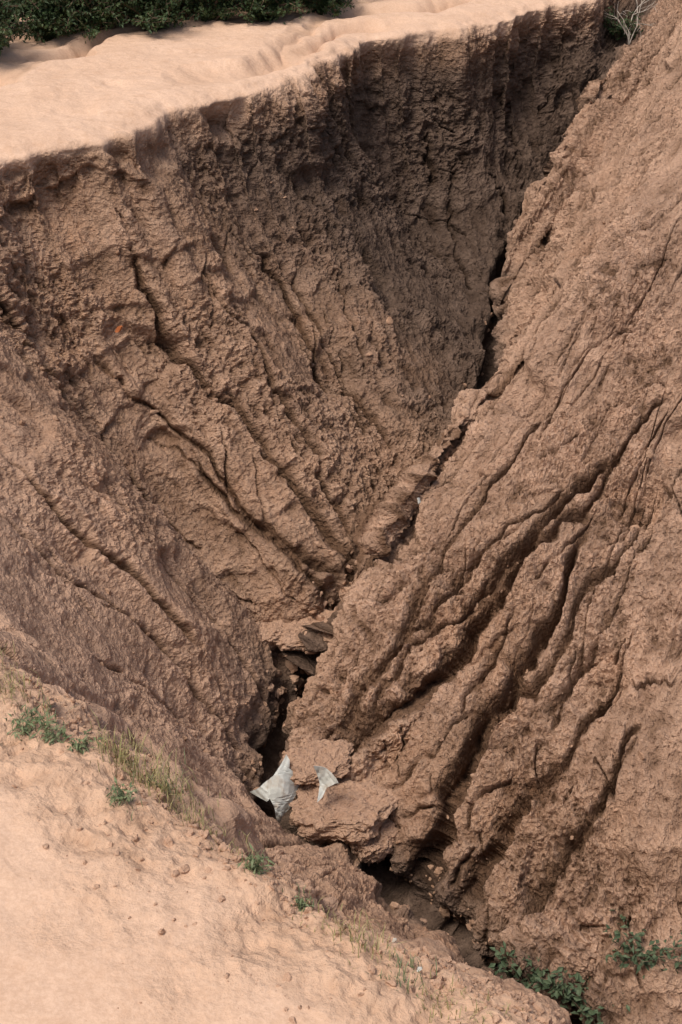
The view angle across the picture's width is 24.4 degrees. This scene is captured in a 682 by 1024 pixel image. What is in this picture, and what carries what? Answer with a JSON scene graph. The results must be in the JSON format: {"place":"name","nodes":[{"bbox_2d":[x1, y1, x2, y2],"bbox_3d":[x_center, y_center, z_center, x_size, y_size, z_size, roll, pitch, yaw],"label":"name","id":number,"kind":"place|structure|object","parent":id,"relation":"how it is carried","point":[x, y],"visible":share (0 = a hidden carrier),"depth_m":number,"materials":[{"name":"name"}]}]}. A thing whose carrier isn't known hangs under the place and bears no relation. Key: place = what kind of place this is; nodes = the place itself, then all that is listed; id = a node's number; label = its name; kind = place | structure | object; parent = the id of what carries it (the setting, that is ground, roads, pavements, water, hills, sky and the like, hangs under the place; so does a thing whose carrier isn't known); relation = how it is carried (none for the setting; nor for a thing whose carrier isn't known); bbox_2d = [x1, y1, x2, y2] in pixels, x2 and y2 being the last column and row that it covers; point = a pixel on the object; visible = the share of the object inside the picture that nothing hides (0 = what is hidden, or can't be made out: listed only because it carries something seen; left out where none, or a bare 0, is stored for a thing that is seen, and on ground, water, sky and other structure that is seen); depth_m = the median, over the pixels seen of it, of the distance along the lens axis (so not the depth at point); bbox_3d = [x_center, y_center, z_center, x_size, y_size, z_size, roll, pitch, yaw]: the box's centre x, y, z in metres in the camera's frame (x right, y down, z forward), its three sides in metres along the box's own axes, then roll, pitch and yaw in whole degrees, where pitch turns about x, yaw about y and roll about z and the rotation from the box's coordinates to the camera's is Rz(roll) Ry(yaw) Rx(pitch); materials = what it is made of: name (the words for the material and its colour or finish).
{"place":"outdoors","nodes":[
{"label":"outdoors","id":0,"kind":"place"},
{"bbox_2d":[0,0,681,1023],"bbox_3d":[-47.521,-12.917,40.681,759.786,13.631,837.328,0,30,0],"label":"gully terrain","id":1,"kind":"structure","parent":0,"point":[436,176],"depth_m":20.01,"materials":[{"name":"soil"}]},
{"bbox_2d":[1,0,25,28],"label":"bush","id":2,"kind":"object","parent":1,"relation":"on","point":[12,20],"visible":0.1,"depth_m":25.22,"materials":[{"name":"green plant"}]},
{"bbox_2d":[0,0,38,55],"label":"bush","id":3,"kind":"object","parent":1,"relation":"on","point":[5,5],"visible":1,"depth_m":23.17,"materials":[{"name":"green plant"}]},
{"bbox_2d":[5,703,49,740],"bbox_3d":[-1.958,1.331,9.835,0.306,0.251,0.284,-18,35,-28],"label":"weed","id":4,"kind":"object","parent":1,"relation":"on","point":[28,730],"visible":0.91,"depth_m":9.81,"materials":[{"name":"green plant"}]},
{"bbox_2d":[21,714,71,747],"bbox_3d":[-1.810,1.377,9.758,0.303,0.296,0.279,-20,36,-31],"label":"weed","id":5,"kind":"object","parent":1,"relation":"on","point":[49,733],"visible":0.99,"depth_m":9.76,"materials":[{"name":"green plant"}]},
{"bbox_2d":[5,0,89,43],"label":"bush","id":6,"kind":"object","parent":1,"relation":"on","point":[47,17],"visible":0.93,"depth_m":24.36,"materials":[{"name":"green plant"}]},
{"bbox_2d":[60,729,102,753],"bbox_3d":[-1.589,1.427,9.667,0.261,0.153,0.182,0,30,0],"label":"weed","id":7,"kind":"object","parent":1,"relation":"on","point":[81,745],"visible":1,"depth_m":9.66,"materials":[{"name":"green plant"}]},
{"bbox_2d":[61,0,132,43],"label":"bush","id":8,"kind":"object","parent":1,"relation":"on","point":[91,17],"visible":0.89,"depth_m":24.60,"materials":[{"name":"green plant"}]},
{"bbox_2d":[115,326,122,332],"bbox_3d":[-2.870,-2.364,20.383,0.125,0.112,0.041,16,34,26],"label":"dry leaf","id":9,"kind":"object","parent":1,"relation":"on","point":[118,328],"visible":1,"depth_m":20.37,"materials":[{"name":"orange plant"}]},
{"bbox_2d":[105,776,138,806],"bbox_3d":[-1.286,1.652,9.189,0.208,0.199,0.203,-15,33,-24],"label":"weed","id":10,"kind":"object","parent":1,"relation":"on","point":[120,797],"visible":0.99,"depth_m":9.16,"materials":[{"name":"green plant"}]},
{"bbox_2d":[98,0,190,33],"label":"bush","id":11,"kind":"object","parent":1,"relation":"on","point":[153,15],"visible":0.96,"depth_m":24.58,"materials":[{"name":"green plant"}]},
{"bbox_2d":[175,0,191,14],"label":"bush","id":12,"kind":"object","parent":1,"relation":"on","point":[182,6],"visible":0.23,"depth_m":26.38,"materials":[{"name":"green plant"}]},
{"bbox_2d":[11,769,385,1023],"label":"pebbles","id":13,"kind":"object","parent":1,"relation":"on","point":[160,916],"visible":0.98,"depth_m":8.22,"materials":[{"name":"stone"}]},
{"bbox_2d":[173,0,268,26],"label":"bush","id":14,"kind":"object","parent":1,"relation":"on","point":[209,10],"visible":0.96,"depth_m":25.30,"materials":[{"name":"green plant"}]},
{"bbox_2d":[237,843,275,876],"bbox_3d":[-0.459,1.974,8.693,0.205,0.241,0.204,12,32,19],"label":"weed","id":15,"kind":"object","parent":1,"relation":"on","point":[251,861],"visible":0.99,"depth_m":8.68,"materials":[{"name":"green plant"}]},
{"bbox_2d":[0,642,522,1023],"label":"grass","id":16,"kind":"structure","parent":1,"relation":"on","point":[167,787],"depth_m":9.45,"materials":[{"name":"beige plant"}]},
{"bbox_2d":[232,0,310,23],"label":"bush","id":17,"kind":"object","parent":1,"relation":"on","point":[273,8],"visible":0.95,"depth_m":25.33,"materials":[{"name":"green plant"}]},
{"bbox_2d":[250,755,298,822],"bbox_3d":[-0.765,3.318,18.680,0.596,0.803,0.357,-5,30,-9],"label":"torn white sheet","id":18,"kind":"object","parent":1,"relation":"on","point":[278,788],"visible":0.94,"depth_m":18.58,"materials":[{"name":"white plastic"}]},
{"bbox_2d":[0,659,565,1023],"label":"soil crumbs","id":19,"kind":"object","parent":1,"relation":"on","point":[439,982],"visible":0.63,"depth_m":8.65,"materials":[{"name":"brown soil"}]},
{"bbox_2d":[256,609,333,652],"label":"soil slab","id":20,"kind":"structure","parent":1,"relation":"on","point":[281,635],"depth_m":20.41,"materials":[{"name":"brown soil"}]},
{"bbox_2d":[291,895,314,911],"bbox_3d":[-0.228,2.178,8.644,0.130,0.148,0.126,-24,38,-35],"label":"weed","id":21,"kind":"object","parent":1,"relation":"on","point":[301,902],"visible":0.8,"depth_m":8.63,"materials":[{"name":"green plant"}]},
{"bbox_2d":[259,550,356,714],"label":"channel stones","id":22,"kind":"object","parent":1,"relation":"on","point":[295,679],"visible":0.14,"depth_m":20.64,"materials":[{"name":"brown stone"}]},
{"bbox_2d":[284,0,354,18],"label":"bush","id":23,"kind":"object","parent":1,"relation":"on","point":[319,7],"visible":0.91,"depth_m":26.09,"materials":[{"name":"green plant"}]},
{"bbox_2d":[314,766,337,801],"bbox_3d":[-0.172,3.145,18.152,0.290,0.401,0.266,0,30,0],"label":"torn white sheet","id":24,"kind":"object","parent":1,"relation":"on","point":[326,777],"visible":1,"depth_m":18.21,"materials":[{"name":"white plastic"}]},
{"bbox_2d":[0,73,660,1014],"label":"slope clods","id":25,"kind":"object","parent":1,"relation":"on","point":[482,473],"visible":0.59,"depth_m":19.50,"materials":[{"name":"soil"}]},
{"bbox_2d":[282,739,400,865],"bbox_3d":[-0.004,3.599,18.948,1.339,1.483,1.667,-7,31,-11],"label":"soil boulder","id":26,"kind":"object","parent":1,"relation":"on","point":[353,815],"visible":0.93,"depth_m":18.48,"materials":[{"name":"brown soil"}]},
{"bbox_2d":[242,134,564,963],"bbox_3d":[1.571,-0.131,22.040,6.116,6.623,15.876,0,30,0],"label":"channel rubble","id":27,"kind":"object","parent":1,"relation":"on","point":[436,872],"visible":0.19,"depth_m":18.93,"materials":[{"name":"brown stone"}]},
{"bbox_2d":[488,941,629,1023],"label":"leafy shrub","id":28,"kind":"object","parent":1,"relation":"on","point":[587,1012],"visible":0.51,"depth_m":17.11,"materials":[{"name":"green plant"}]},
{"bbox_2d":[603,5,643,40],"bbox_3d":[5.059,-8.813,28.405,0.976,0.681,0.752,23,37,34],"label":"scrub","id":29,"kind":"object","parent":1,"relation":"on","point":[616,30],"visible":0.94,"depth_m":28.34,"materials":[{"name":"green plant"}]},
{"bbox_2d":[605,0,656,44],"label":"dead branch","id":30,"kind":"object","parent":1,"relation":"on","point":[628,36],"visible":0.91,"depth_m":28.05,"materials":[{"name":"grey wood"}]},
{"bbox_2d":[603,906,681,978],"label":"leafy shrub","id":31,"kind":"object","parent":1,"relation":"on","point":[634,959],"visible":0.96,"depth_m":17.04,"materials":[{"name":"green plant"}]}
]}

